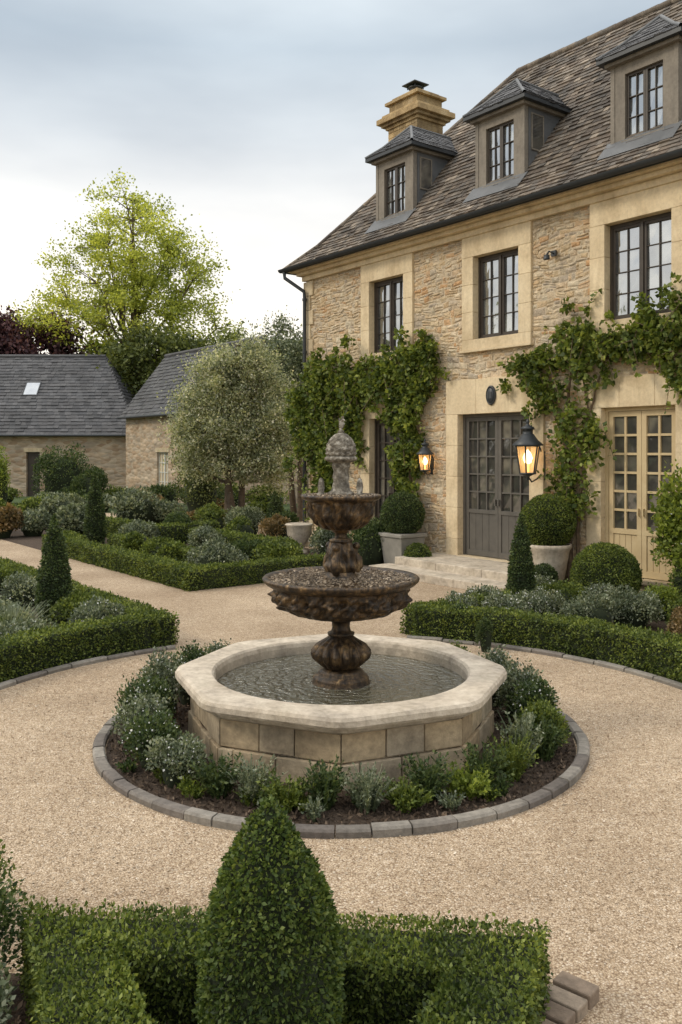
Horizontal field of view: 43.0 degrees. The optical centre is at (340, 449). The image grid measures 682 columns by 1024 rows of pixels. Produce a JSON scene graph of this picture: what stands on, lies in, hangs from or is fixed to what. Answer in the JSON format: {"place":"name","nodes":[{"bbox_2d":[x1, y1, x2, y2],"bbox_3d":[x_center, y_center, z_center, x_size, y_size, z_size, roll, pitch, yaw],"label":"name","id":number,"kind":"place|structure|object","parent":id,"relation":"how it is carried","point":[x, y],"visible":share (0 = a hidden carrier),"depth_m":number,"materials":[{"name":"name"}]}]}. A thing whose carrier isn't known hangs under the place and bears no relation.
{"place":"outdoors","nodes":[
{"label":"outdoors","id":0,"kind":"place"},
{"bbox_2d":[11,496,296,512],"bbox_3d":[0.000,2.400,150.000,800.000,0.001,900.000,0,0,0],"label":"ground","id":1,"kind":"structure","parent":0,"point":[19,500],"depth_m":37.48,"materials":[{"name":"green plant"}]},
{"bbox_2d":[0,303,100,354],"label":"copper beech","id":2,"kind":"object","parent":1,"relation":"on","point":[14,340],"visible":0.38,"depth_m":52.51,"materials":[{"name":"purple plant"}]},
{"bbox_2d":[30,442,90,494],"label":"shrub","id":3,"kind":"object","parent":1,"relation":"on","point":[60,471],"visible":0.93,"depth_m":35.39,"materials":[{"name":"green plant"}]},
{"bbox_2d":[0,355,134,496],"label":"stone barn","id":4,"kind":"structure","parent":1,"relation":"on","point":[50,401],"depth_m":45.37,"materials":[{"name":"stone"}]},
{"bbox_2d":[70,464,109,493],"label":"shrub","id":5,"kind":"object","parent":1,"relation":"on","point":[80,482],"visible":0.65,"depth_m":34.95,"materials":[{"name":"green plant"}]},
{"bbox_2d":[4,167,263,387],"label":"ash tree","id":6,"kind":"object","parent":1,"relation":"on","point":[173,306],"visible":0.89,"depth_m":52.07,"materials":[{"name":"green plant"}]},
{"bbox_2d":[85,310,256,397],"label":"background tree","id":7,"kind":"object","parent":1,"relation":"on","point":[139,374],"visible":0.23,"depth_m":48.91,"materials":[{"name":"green plant"}]},
{"bbox_2d":[117,335,302,504],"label":"stone outbuilding","id":8,"kind":"structure","parent":1,"relation":"on","point":[141,414],"depth_m":41.95,"materials":[{"name":"stone"}]},
{"bbox_2d":[0,0,665,354],"label":"sky","id":9,"kind":"structure","parent":0,"point":[257,118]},
{"bbox_2d":[0,513,681,1023],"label":"gravel courtyard","id":10,"kind":"structure","parent":0,"point":[636,991],"depth_m":5.34,"materials":[{"name":"beige gravel"}]},
{"bbox_2d":[0,972,29,1023],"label":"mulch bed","id":11,"kind":"object","parent":10,"relation":"on","point":[17,991],"depth_m":3.79,"materials":[{"name":"brown soil"}]},
{"bbox_2d":[0,957,17,1023],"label":"shrub","id":12,"kind":"object","parent":11,"relation":"on","point":[6,990],"visible":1,"depth_m":3.34,"materials":[{"name":"green plant"}]},
{"bbox_2d":[0,869,31,985],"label":"shrub","id":13,"kind":"object","parent":11,"relation":"on","point":[5,899],"visible":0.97,"depth_m":3.77,"materials":[{"name":"green plant"}]},
{"bbox_2d":[191,794,345,1023],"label":"cone topiary","id":14,"kind":"object","parent":11,"relation":"on","point":[268,950],"visible":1,"depth_m":3.03,"materials":[{"name":"green plant"}]},
{"bbox_2d":[15,895,552,1023],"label":"box hedge","id":15,"kind":"object","parent":11,"relation":"on","point":[132,967],"visible":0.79,"depth_m":3.54,"materials":[{"name":"green plant"}]},
{"bbox_2d":[0,593,56,624],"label":"mulch bed","id":16,"kind":"object","parent":10,"relation":"on","point":[35,614],"depth_m":12.53,"materials":[{"name":"brown soil"}]},
{"bbox_2d":[0,570,37,607],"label":"shrub","id":17,"kind":"object","parent":16,"relation":"on","point":[21,587],"visible":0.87,"depth_m":13.09,"materials":[{"name":"green plant"}]},
{"bbox_2d":[0,600,54,625],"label":"lavender plant","id":18,"kind":"object","parent":16,"relation":"on","point":[14,613],"visible":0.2,"depth_m":10.69,"materials":[{"name":"green plant"}]},
{"bbox_2d":[0,616,61,640],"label":"shrub","id":19,"kind":"object","parent":16,"relation":"on","point":[14,626],"visible":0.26,"depth_m":9.81,"materials":[{"name":"green plant"}]},
{"bbox_2d":[34,514,73,623],"bbox_3d":[-3.997,1.643,12.106,0.546,1.516,0.558,0,0,0],"label":"cone topiary","id":20,"kind":"object","parent":16,"relation":"on","point":[53,580],"visible":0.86,"depth_m":11.97,"materials":[{"name":"green plant"}]},
{"bbox_2d":[47,592,88,626],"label":"shrub","id":21,"kind":"object","parent":16,"relation":"on","point":[63,609],"visible":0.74,"depth_m":11.69,"materials":[{"name":"green plant"}]},
{"bbox_2d":[0,609,161,682],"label":"box hedge","id":22,"kind":"object","parent":16,"relation":"on","point":[32,651],"visible":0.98,"depth_m":9.75,"materials":[{"name":"green plant"}]},
{"bbox_2d":[0,556,179,646],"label":"box hedge","id":23,"kind":"object","parent":16,"relation":"on","point":[169,630],"visible":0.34,"depth_m":11.37,"materials":[{"name":"green plant"}]},
{"bbox_2d":[66,594,128,626],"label":"shrub","id":24,"kind":"object","parent":16,"relation":"on","point":[97,609],"visible":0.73,"depth_m":10.93,"materials":[{"name":"green plant"}]},
{"bbox_2d":[0,645,175,689],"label":"stone edging","id":25,"kind":"object","parent":10,"relation":"on","point":[28,677],"visible":0.95,"depth_m":9.56,"materials":[{"name":"grey stone"}]},
{"bbox_2d":[2,528,383,588],"bbox_3d":[-6.313,2.392,23.940,5.298,0.001,19.043,0,0,-37],"label":"mulch bed","id":26,"kind":"object","parent":10,"relation":"on","point":[20,538],"visible":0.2,"depth_m":22.91,"materials":[{"name":"brown soil"}]},
{"bbox_2d":[0,502,24,538],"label":"shrub","id":27,"kind":"object","parent":26,"relation":"on","point":[10,516],"visible":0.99,"depth_m":23.41,"materials":[{"name":"brown plant"}]},
{"bbox_2d":[17,507,51,535],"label":"shrub","id":28,"kind":"object","parent":26,"relation":"on","point":[36,521],"visible":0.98,"depth_m":23.92,"materials":[{"name":"green plant"}]},
{"bbox_2d":[35,492,86,515],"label":"shrub","id":29,"kind":"object","parent":26,"relation":"on","point":[51,504],"visible":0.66,"depth_m":28.12,"materials":[{"name":"green plant"}]},
{"bbox_2d":[55,502,85,534],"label":"shrub","id":30,"kind":"object","parent":26,"relation":"on","point":[71,516],"visible":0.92,"depth_m":24.20,"materials":[{"name":"green plant"}]},
{"bbox_2d":[83,470,107,542],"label":"cone topiary","id":31,"kind":"object","parent":26,"relation":"on","point":[95,527],"visible":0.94,"depth_m":22.05,"materials":[{"name":"green plant"}]},
{"bbox_2d":[108,485,164,521],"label":"shrub","id":32,"kind":"object","parent":26,"relation":"on","point":[132,502],"visible":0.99,"depth_m":27.25,"materials":[{"name":"green plant"}]},
{"bbox_2d":[117,518,161,538],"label":"shrub","id":33,"kind":"object","parent":26,"relation":"on","point":[145,528],"visible":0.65,"depth_m":21.21,"materials":[{"name":"green plant"}]},
{"bbox_2d":[105,515,219,543],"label":"box hedge","id":34,"kind":"object","parent":26,"relation":"on","point":[177,531],"visible":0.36,"depth_m":22.20,"materials":[{"name":"green plant"}]},
{"bbox_2d":[139,536,186,559],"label":"shrub","id":35,"kind":"object","parent":26,"relation":"on","point":[159,546],"visible":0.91,"depth_m":18.00,"materials":[{"name":"green plant"}]},
{"bbox_2d":[41,534,324,591],"bbox_3d":[-3.418,2.193,18.714,3.740,0.501,7.610,0,0,-37],"label":"box hedge","id":36,"kind":"object","parent":26,"relation":"on","point":[168,571],"visible":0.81,"depth_m":15.75,"materials":[{"name":"green plant"}]},
{"bbox_2d":[192,501,230,528],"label":"shrub","id":37,"kind":"object","parent":26,"relation":"on","point":[212,511],"visible":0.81,"depth_m":23.82,"materials":[{"name":"green plant"}]},
{"bbox_2d":[184,535,248,564],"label":"shrub","id":38,"kind":"object","parent":26,"relation":"on","point":[216,550],"visible":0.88,"depth_m":16.14,"materials":[{"name":"green plant"}]},
{"bbox_2d":[188,526,285,546],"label":"box hedge","id":39,"kind":"object","parent":26,"relation":"on","point":[230,536],"visible":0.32,"depth_m":19.78,"materials":[{"name":"green plant"}]},
{"bbox_2d":[223,503,266,534],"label":"shrub","id":40,"kind":"object","parent":26,"relation":"on","point":[248,511],"visible":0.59,"depth_m":23.21,"materials":[{"name":"green plant"}]},
{"bbox_2d":[257,513,291,537],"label":"shrub","id":41,"kind":"object","parent":26,"relation":"on","point":[274,525],"visible":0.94,"depth_m":21.41,"materials":[{"name":"brown plant"}]},
{"bbox_2d":[252,535,303,558],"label":"shrub","id":42,"kind":"object","parent":26,"relation":"on","point":[281,546],"visible":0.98,"depth_m":17.37,"materials":[{"name":"green plant"}]},
{"bbox_2d":[285,522,312,552],"bbox_3d":[-0.980,2.060,20.300,0.680,0.680,0.680,0,0,0],"label":"stone urn","id":43,"kind":"object","parent":26,"relation":"on","point":[299,532],"visible":0.67,"depth_m":20.08,"materials":[{"name":"beige stone"}]},
{"bbox_2d":[347,517,387,564],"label":"shrub","id":44,"kind":"object","parent":26,"relation":"on","point":[367,537],"visible":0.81,"depth_m":17.93,"materials":[{"name":"green plant"}]},
{"bbox_2d":[378,532,426,563],"bbox_3d":[1.269,2.040,17.835,0.720,0.680,0.720,0,0,-37],"label":"stone planter","id":45,"kind":"object","parent":26,"relation":"on","point":[394,545],"visible":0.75,"depth_m":17.62,"materials":[{"name":"grey stone"}]},
{"bbox_2d":[379,491,425,533],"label":"ball topiary","id":46,"kind":"object","parent":45,"relation":"in","point":[403,512],"visible":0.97,"depth_m":17.54,"materials":[{"name":"green plant"}]},
{"bbox_2d":[173,464,224,511],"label":"shrub","id":47,"kind":"object","parent":10,"relation":"on","point":[198,496],"visible":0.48,"depth_m":30.52,"materials":[{"name":"green plant"}]},
{"bbox_2d":[152,324,302,526],"bbox_3d":[-3.173,-0.714,27.051,5.326,6.285,3.913,0,0,0],"label":"olive tree","id":48,"kind":"object","parent":10,"relation":"on","point":[236,430],"visible":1,"depth_m":26.39,"materials":[{"name":"green plant"}]},
{"bbox_2d":[243,305,302,520],"bbox_3d":[-1.188,-1.263,29.537,4.661,7.372,3.938,0,0,0],"label":"olive tree","id":49,"kind":"object","parent":10,"relation":"on","point":[294,350],"visible":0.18,"depth_m":29.18,"materials":[{"name":"green plant"}]},
{"bbox_2d":[2,695,575,1023],"bbox_3d":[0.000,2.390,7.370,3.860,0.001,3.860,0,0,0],"label":"mulch bed","id":50,"kind":"object","parent":10,"relation":"on","point":[239,811],"visible":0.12,"depth_m":6.03,"materials":[{"name":"brown soil"}]},
{"bbox_2d":[109,688,172,752],"bbox_3d":[-1.579,2.147,6.913,0.510,0.506,0.529,0,0,0],"label":"shrub","id":51,"kind":"object","parent":50,"relation":"on","point":[151,702],"visible":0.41,"depth_m":6.87,"materials":[{"name":"green plant"}]},
{"bbox_2d":[113,671,177,725],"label":"shrub","id":52,"kind":"object","parent":50,"relation":"on","point":[158,686],"visible":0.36,"depth_m":7.24,"materials":[{"name":"green plant"}]},
{"bbox_2d":[118,704,181,771],"bbox_3d":[-1.413,2.170,6.485,0.457,0.460,0.552,0,0,-32],"label":"shrub","id":53,"kind":"object","parent":50,"relation":"on","point":[144,733],"visible":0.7,"depth_m":6.45,"materials":[{"name":"green plant"}]},
{"bbox_2d":[134,646,188,718],"bbox_3d":[-1.605,2.080,7.772,0.573,0.640,0.455,0,0,36],"label":"shrub","id":54,"kind":"object","parent":50,"relation":"on","point":[164,667],"visible":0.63,"depth_m":7.73,"materials":[{"name":"green plant"}]},
{"bbox_2d":[144,729,206,787],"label":"shrub","id":55,"kind":"object","parent":50,"relation":"on","point":[173,755],"visible":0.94,"depth_m":6.13,"materials":[{"name":"green plant"}]},
{"bbox_2d":[167,639,209,704],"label":"shrub","id":56,"kind":"object","parent":50,"relation":"on","point":[195,653],"visible":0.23,"depth_m":8.10,"materials":[{"name":"green plant"}]},
{"bbox_2d":[188,751,240,799],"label":"perennial plant","id":57,"kind":"object","parent":50,"relation":"on","point":[219,784],"visible":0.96,"depth_m":5.93,"materials":[{"name":"green plant"}]},
{"bbox_2d":[218,754,287,802],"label":"perennial plant","id":58,"kind":"object","parent":50,"relation":"on","point":[248,780],"visible":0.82,"depth_m":5.84,"materials":[{"name":"green plant"}]},
{"bbox_2d":[255,768,315,812],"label":"perennial plant","id":59,"kind":"object","parent":50,"relation":"on","point":[278,791],"visible":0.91,"depth_m":5.73,"materials":[{"name":"green plant"}]},
{"bbox_2d":[299,753,352,810],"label":"perennial plant","id":60,"kind":"object","parent":50,"relation":"on","point":[328,786],"visible":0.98,"depth_m":5.76,"materials":[{"name":"green plant"}]},
{"bbox_2d":[175,416,506,790],"bbox_3d":[0.000,1.057,7.370,2.647,2.686,2.648,0,0,-23],"label":"stone fountain","id":61,"kind":"object","parent":50,"relation":"on","point":[342,690],"visible":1,"depth_m":6.98,"materials":[{"name":"beige stone"}]},
{"bbox_2d":[339,761,398,814],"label":"perennial plant","id":62,"kind":"object","parent":50,"relation":"on","point":[369,799],"visible":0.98,"depth_m":5.72,"materials":[{"name":"green plant"}]},
{"bbox_2d":[378,776,435,813],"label":"perennial plant","id":63,"kind":"object","parent":50,"relation":"on","point":[403,798],"visible":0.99,"depth_m":5.71,"materials":[{"name":"green plant"}]},
{"bbox_2d":[397,749,461,803],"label":"perennial plant","id":64,"kind":"object","parent":50,"relation":"on","point":[428,776],"visible":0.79,"depth_m":5.87,"materials":[{"name":"green plant"}]},
{"bbox_2d":[437,759,493,799],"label":"perennial plant","id":65,"kind":"object","parent":50,"relation":"on","point":[474,780],"visible":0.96,"depth_m":5.91,"materials":[{"name":"green plant"}]},
{"bbox_2d":[454,741,514,783],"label":"perennial plant","id":66,"kind":"object","parent":50,"relation":"on","point":[477,762],"visible":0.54,"depth_m":6.09,"materials":[{"name":"green plant"}]},
{"bbox_2d":[486,728,543,781],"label":"perennial plant","id":67,"kind":"object","parent":50,"relation":"on","point":[516,757],"visible":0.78,"depth_m":6.24,"materials":[{"name":"green plant"}]},
{"bbox_2d":[492,658,543,720],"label":"shrub","id":68,"kind":"object","parent":50,"relation":"on","point":[507,687],"visible":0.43,"depth_m":7.65,"materials":[{"name":"green plant"}]},
{"bbox_2d":[494,709,546,768],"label":"perennial plant","id":69,"kind":"object","parent":50,"relation":"on","point":[527,722],"visible":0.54,"depth_m":6.51,"materials":[{"name":"green plant"}]},
{"bbox_2d":[503,674,560,717],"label":"shrub","id":70,"kind":"object","parent":50,"relation":"on","point":[544,688],"visible":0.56,"depth_m":7.26,"materials":[{"name":"green plant"}]},
{"bbox_2d":[512,693,571,748],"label":"shrub","id":71,"kind":"object","parent":50,"relation":"on","point":[540,708],"visible":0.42,"depth_m":6.85,"materials":[{"name":"green plant"}]},
{"bbox_2d":[516,715,569,761],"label":"perennial plant","id":72,"kind":"object","parent":50,"relation":"on","point":[548,746],"visible":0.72,"depth_m":6.65,"materials":[{"name":"green plant"}]},
{"bbox_2d":[92,689,589,838],"bbox_3d":[-0.001,2.366,7.372,4.060,0.068,4.070,0,0,0],"label":"stone edging","id":73,"kind":"object","parent":10,"relation":"on","point":[570,776],"visible":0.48,"depth_m":5.65,"materials":[{"name":"grey stone"}]},
{"bbox_2d":[369,553,509,590],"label":"stone steps","id":74,"kind":"structure","parent":10,"relation":"on","point":[453,571],"depth_m":15.79,"materials":[{"name":"beige stone"}]},
{"bbox_2d":[474,616,493,652],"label":"shrub","id":75,"kind":"object","parent":10,"relation":"on","point":[484,631],"visible":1,"depth_m":10.26,"materials":[{"name":"green plant"}]},
{"bbox_2d":[291,158,681,587],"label":"dressed stone","id":76,"kind":"object","parent":10,"relation":"on","point":[644,193],"visible":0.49,"depth_m":16.10,"materials":[{"name":"stone"}]},
{"bbox_2d":[281,325,450,521],"bbox_3d":[0.273,-0.134,19.607,0.812,5.053,5.952,0,0,-38],"label":"climbing vine","id":77,"kind":"object","parent":76,"relation":"attached to","point":[345,389],"visible":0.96,"depth_m":19.36,"materials":[{"name":"green plant"}]},
{"bbox_2d":[278,149,681,521],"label":"gutters","id":78,"kind":"object","parent":76,"relation":"attached to","point":[642,164],"visible":0.59,"depth_m":16.35,"materials":[{"name":"metal"}]},
{"bbox_2d":[463,412,528,559],"bbox_3d":[3.045,0.695,16.750,0.130,2.810,1.840,0,0,-37],"label":"grey door","id":79,"kind":"structure","parent":76,"relation":"attached to","point":[487,533],"depth_m":16.92,"materials":[{"name":"paint"}]},
{"bbox_2d":[374,61,670,522],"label":"window frames","id":80,"kind":"structure","parent":76,"relation":"on","point":[642,223],"depth_m":16.67,"materials":[{"name":"grey wood"}]},
{"bbox_2d":[379,65,671,348],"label":"window panes","id":81,"kind":"object","parent":80,"relation":"in","point":[653,255],"visible":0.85,"depth_m":14.66,"materials":[{"name":"grey glass"}]},
{"bbox_2d":[381,415,671,530],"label":"door panes","id":82,"kind":"object","parent":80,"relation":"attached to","point":[666,425],"visible":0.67,"depth_m":16.26,"materials":[{"name":"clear glass"}]},
{"bbox_2d":[512,419,544,482],"bbox_3d":[3.349,0.011,15.510,0.550,1.149,0.656,0,0,20],"label":"wall lantern","id":83,"kind":"object","parent":76,"relation":"attached to","point":[528,438],"depth_m":15.38,"materials":[{"name":"metal"}]},
{"bbox_2d":[496,271,681,581],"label":"climbing vine","id":84,"kind":"object","parent":76,"relation":"attached to","point":[649,332],"visible":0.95,"depth_m":14.70,"materials":[{"name":"green plant"}]},
{"bbox_2d":[605,405,675,580],"bbox_3d":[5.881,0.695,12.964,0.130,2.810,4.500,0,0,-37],"label":"cream door","id":85,"kind":"structure","parent":76,"relation":"attached to","point":[637,544],"depth_m":14.23,"materials":[{"name":"paint"}]},
{"bbox_2d":[306,206,681,568],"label":"rubble wall","id":86,"kind":"structure","parent":10,"relation":"on","point":[455,312],"depth_m":17.54,"materials":[{"name":"stone"}]},
{"bbox_2d":[308,206,681,591],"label":"wall backing","id":87,"kind":"object","parent":10,"relation":"on","point":[560,373],"depth_m":17.60,"materials":[{"name":"beige stone"}]},
{"bbox_2d":[284,0,681,267],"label":"roof","id":88,"kind":"structure","parent":87,"relation":"attached to","point":[575,77],"depth_m":17.82,"materials":[{"name":"tile"}]},
{"bbox_2d":[376,79,454,141],"bbox_3d":[2.004,-7.165,23.337,1.344,5.330,1.680,0,0,-37],"label":"chimney","id":89,"kind":"object","parent":88,"relation":"on","point":[416,105],"visible":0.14,"depth_m":22.92,"materials":[{"name":"stone"}]},
{"bbox_2d":[364,26,681,233],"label":"dormers","id":90,"kind":"object","parent":88,"relation":"attached to","point":[536,119],"visible":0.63,"depth_m":16.65,"materials":[{"name":"paint"}]},
{"bbox_2d":[364,14,681,159],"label":"dormer roofs","id":91,"kind":"structure","parent":90,"relation":"on","point":[660,24],"depth_m":17.25,"materials":[{"name":"stone"}]},
{"bbox_2d":[407,635,681,689],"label":"stone edging","id":92,"kind":"object","parent":10,"relation":"on","point":[653,677],"visible":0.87,"depth_m":9.89,"materials":[{"name":"grey stone"}]},
{"bbox_2d":[536,971,598,1023],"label":"brick edging","id":93,"kind":"object","parent":10,"relation":"on","point":[573,999],"visible":0.62,"depth_m":3.71,"materials":[{"name":"beige stone"}]},
{"bbox_2d":[612,620,672,638],"bbox_3d":[4.723,2.392,9.825,5.125,0.001,10.068,0,0,-33],"label":"mulch bed","id":94,"kind":"object","parent":10,"relation":"on","point":[654,625],"visible":0.12,"depth_m":11.81,"materials":[{"name":"brown soil"}]},
{"bbox_2d":[399,580,576,634],"bbox_3d":[2.182,2.196,12.174,3.326,0.481,0.482,0,0,-38],"label":"box hedge","id":95,"kind":"object","parent":94,"relation":"on","point":[408,623],"visible":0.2,"depth_m":11.44,"materials":[{"name":"green plant"}]},
{"bbox_2d":[479,589,529,613],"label":"shrub","id":96,"kind":"object","parent":94,"relation":"on","point":[501,600],"visible":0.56,"depth_m":11.51,"materials":[{"name":"green plant"}]},
{"bbox_2d":[506,512,537,593],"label":"cone topiary","id":97,"kind":"object","parent":94,"relation":"on","point":[521,573],"visible":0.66,"depth_m":12.50,"materials":[{"name":"green plant"}]},
{"bbox_2d":[512,584,566,615],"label":"shrub","id":98,"kind":"object","parent":94,"relation":"on","point":[541,602],"visible":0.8,"depth_m":11.91,"materials":[{"name":"green plant"}]},
{"bbox_2d":[411,600,681,682],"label":"box hedge","id":99,"kind":"object","parent":94,"relation":"on","point":[658,653],"visible":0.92,"depth_m":10.15,"materials":[{"name":"green plant"}]},
{"bbox_2d":[530,543,571,580],"bbox_3d":[3.582,2.000,14.998,0.800,0.760,0.800,0,0,0],"label":"stone planter","id":100,"kind":"object","parent":94,"relation":"on","point":[556,557],"visible":0.45,"depth_m":14.69,"materials":[{"name":"beige stone"}]},
{"bbox_2d":[520,493,576,545],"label":"ball topiary","id":101,"kind":"object","parent":100,"relation":"in","point":[550,519],"visible":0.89,"depth_m":14.68,"materials":[{"name":"green plant"}]},
{"bbox_2d":[536,578,589,614],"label":"shrub","id":102,"kind":"object","parent":94,"relation":"on","point":[568,591],"visible":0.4,"depth_m":12.46,"materials":[{"name":"green plant"}]},
{"bbox_2d":[559,588,623,623],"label":"shrub","id":103,"kind":"object","parent":94,"relation":"on","point":[596,606],"visible":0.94,"depth_m":11.32,"materials":[{"name":"green plant"}]},
{"bbox_2d":[569,541,643,593],"bbox_3d":[4.113,1.973,13.495,1.129,1.103,1.118,0,0,0],"label":"ball topiary","id":104,"kind":"object","parent":94,"relation":"on","point":[610,563],"visible":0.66,"depth_m":13.16,"materials":[{"name":"green plant"}]},
{"bbox_2d":[604,583,665,629],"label":"shrub","id":105,"kind":"object","parent":94,"relation":"on","point":[637,607],"visible":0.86,"depth_m":11.49,"materials":[{"name":"green plant"}]},
{"bbox_2d":[644,582,681,620],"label":"shrub","id":106,"kind":"object","parent":94,"relation":"on","point":[663,592],"visible":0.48,"depth_m":12.15,"materials":[{"name":"green plant"}]},
{"bbox_2d":[647,459,681,580],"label":"shrub","id":107,"kind":"object","parent":94,"relation":"on","point":[668,521],"visible":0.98,"depth_m":13.12,"materials":[{"name":"green plant"}]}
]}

